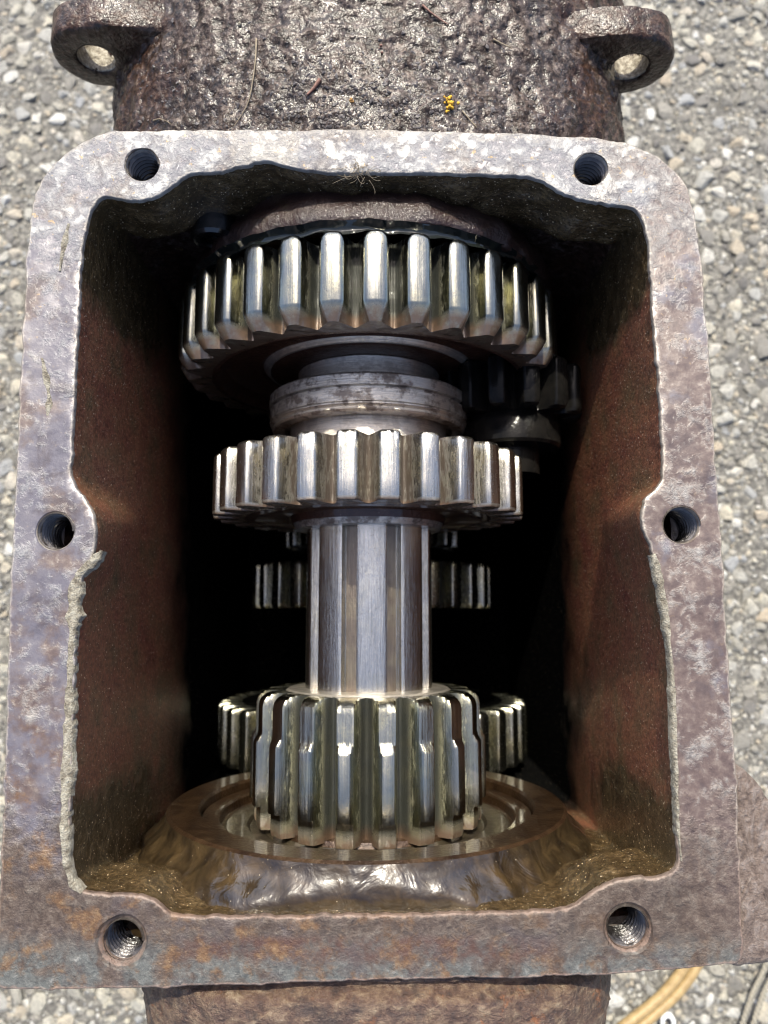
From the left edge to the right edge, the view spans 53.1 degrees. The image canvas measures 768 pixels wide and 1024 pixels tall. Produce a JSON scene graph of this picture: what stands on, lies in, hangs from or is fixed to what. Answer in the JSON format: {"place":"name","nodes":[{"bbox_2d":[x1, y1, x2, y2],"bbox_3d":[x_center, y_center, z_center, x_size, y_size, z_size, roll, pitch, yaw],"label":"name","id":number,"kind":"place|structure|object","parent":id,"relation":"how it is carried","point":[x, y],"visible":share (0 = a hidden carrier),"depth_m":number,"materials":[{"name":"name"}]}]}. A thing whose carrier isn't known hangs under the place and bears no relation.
{"place":"outdoors","nodes":[
{"label":"outdoors","id":0,"kind":"place"},
{"bbox_2d":[0,0,767,1023],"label":"asphalt","id":1,"kind":"structure","parent":0,"point":[696,116],"depth_m":0.44,"materials":[{"name":"grey asphalt"}]},
{"bbox_2d":[0,0,767,1023],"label":"gearbox housing","id":2,"kind":"object","parent":1,"relation":"on","point":[146,638],"visible":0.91,"depth_m":0.20,"materials":[{"name":"metal"}]},
{"bbox_2d":[233,38,256,126],"bbox_3d":[-0.038,-0.119,0.212,0.007,0.004,0.024,0,83,0],"label":"straw","id":3,"kind":"object","parent":2,"relation":"on","point":[252,78],"visible":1,"depth_m":0.21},
{"bbox_2d":[307,78,321,95],"bbox_3d":[-0.019,-0.116,0.209,0.004,0.002,0.005,0,83,0],"label":"leaf scrap","id":4,"kind":"object","parent":2,"relation":"on","point":[316,84],"visible":1,"depth_m":0.21,"materials":[{"name":"plant"}]},
{"bbox_2d":[137,0,575,131],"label":"grit","id":5,"kind":"object","parent":2,"relation":"on","point":[322,123],"visible":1,"depth_m":0.21,"materials":[{"name":"grey gravel"}]},
{"bbox_2d":[332,159,380,189],"bbox_3d":[-0.007,-0.087,0.198,0.013,0.003,0.009,0,83,0],"label":"cobweb","id":6,"kind":"object","parent":2,"relation":"attached to","point":[354,176],"visible":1,"depth_m":0.20},
{"bbox_2d":[202,788,531,849],"bbox_3d":[-0.005,0.095,0.241,0.102,0.102,0.004,0,83,0],"label":"ball bearing","id":7,"kind":"object","parent":2,"relation":"in","point":[233,813],"visible":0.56,"depth_m":0.24,"materials":[{"name":"metal"}]},
{"bbox_2d":[178,230,556,436],"bbox_3d":[-0.005,-0.046,0.259,0.124,0.124,0.040,0,83,0],"label":"gear","id":8,"kind":"object","parent":2,"relation":"in","point":[289,333],"visible":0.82,"depth_m":0.22,"materials":[{"name":"metal"}]},
{"bbox_2d":[192,218,537,280],"bbox_3d":[-0.005,-0.073,0.216,0.105,0.031,0.005,0,83,0],"label":"oil film","id":9,"kind":"object","parent":8,"relation":"attached to","point":[305,230],"visible":1,"depth_m":0.21,"materials":[{"name":"black"}]},
{"bbox_2d":[249,682,485,849],"bbox_3d":[-0.005,0.075,0.244,0.074,0.074,0.040,0,83,0],"label":"input pinion","id":10,"kind":"object","parent":2,"relation":"in","point":[354,770],"visible":0.94,"depth_m":0.22,"materials":[{"name":"metal"}]},
{"bbox_2d":[305,524,431,692],"bbox_3d":[-0.005,0.009,0.252,0.040,0.040,0.109,0,83,0],"label":"splined shaft","id":11,"kind":"object","parent":2,"relation":"in","point":[368,608],"visible":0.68,"depth_m":0.23,"materials":[{"name":"metal"}]},
{"bbox_2d":[212,414,522,533],"bbox_3d":[-0.005,-0.012,0.255,0.101,0.101,0.036,0,83,0],"label":"medium gear","id":12,"kind":"object","parent":11,"relation":"attached to","point":[356,469],"visible":0.94,"depth_m":0.22,"materials":[{"name":"metal"}]},
{"bbox_2d":[216,530,527,772],"bbox_3d":[-0.005,0.034,0.347,0.134,0.134,0.154,0,83,0],"label":"countershaft cluster","id":13,"kind":"object","parent":2,"relation":"in","point":[455,584],"visible":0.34,"depth_m":0.31,"materials":[{"name":"silver metal"}]},
{"bbox_2d":[422,4,447,24],"bbox_3d":[0.014,-0.137,0.211,0.008,0.002,0.006,0,83,0],"label":"twig","id":14,"kind":"object","parent":2,"relation":"on","point":[429,11],"visible":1,"depth_m":0.21,"materials":[{"name":"brown plant"}]},
{"bbox_2d":[444,95,459,112],"bbox_3d":[0.018,-0.111,0.209,0.005,0.002,0.005,0,83,0],"label":"lichen","id":15,"kind":"object","parent":2,"relation":"on","point":[450,102],"visible":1,"depth_m":0.21},
{"bbox_2d":[462,110,476,127],"bbox_3d":[0.023,-0.107,0.210,0.004,0.001,0.005,0,83,0],"label":"straw","id":16,"kind":"object","parent":2,"relation":"on","point":[464,113],"visible":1,"depth_m":0.21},
{"bbox_2d":[493,38,511,47],"bbox_3d":[0.033,-0.131,0.214,0.006,0.001,0.002,0,83,0],"label":"straw","id":17,"kind":"object","parent":2,"relation":"on","point":[497,41],"visible":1,"depth_m":0.21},
{"bbox_2d":[443,354,581,479],"bbox_3d":[0.043,-0.047,0.261,0.047,0.047,0.070,0,83,0],"label":"idler gear","id":18,"kind":"object","parent":2,"relation":"attached to","point":[526,414],"visible":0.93,"depth_m":0.24,"materials":[{"name":"black metal"}]},
{"bbox_2d":[616,966,703,1023],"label":"tan cord","id":19,"kind":"object","parent":1,"relation":"on","point":[668,995],"visible":0.91,"depth_m":0.39,"materials":[{"name":"plastic"}]},
{"bbox_2d":[660,1012,675,1023],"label":"plastic ring","id":20,"kind":"object","parent":1,"relation":"on","point":[666,1015],"visible":1,"depth_m":0.39,"materials":[{"name":"white plastic"}]},
{"bbox_2d":[740,962,767,1023],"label":"twine","id":21,"kind":"object","parent":1,"relation":"on","point":[755,987],"visible":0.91,"depth_m":0.39,"materials":[{"name":"beige fabric"}]},
{"bbox_2d":[751,979,767,1023],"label":"twine","id":22,"kind":"object","parent":1,"relation":"on","point":[760,1001],"visible":1,"depth_m":0.39,"materials":[{"name":"beige fabric"}]}
]}

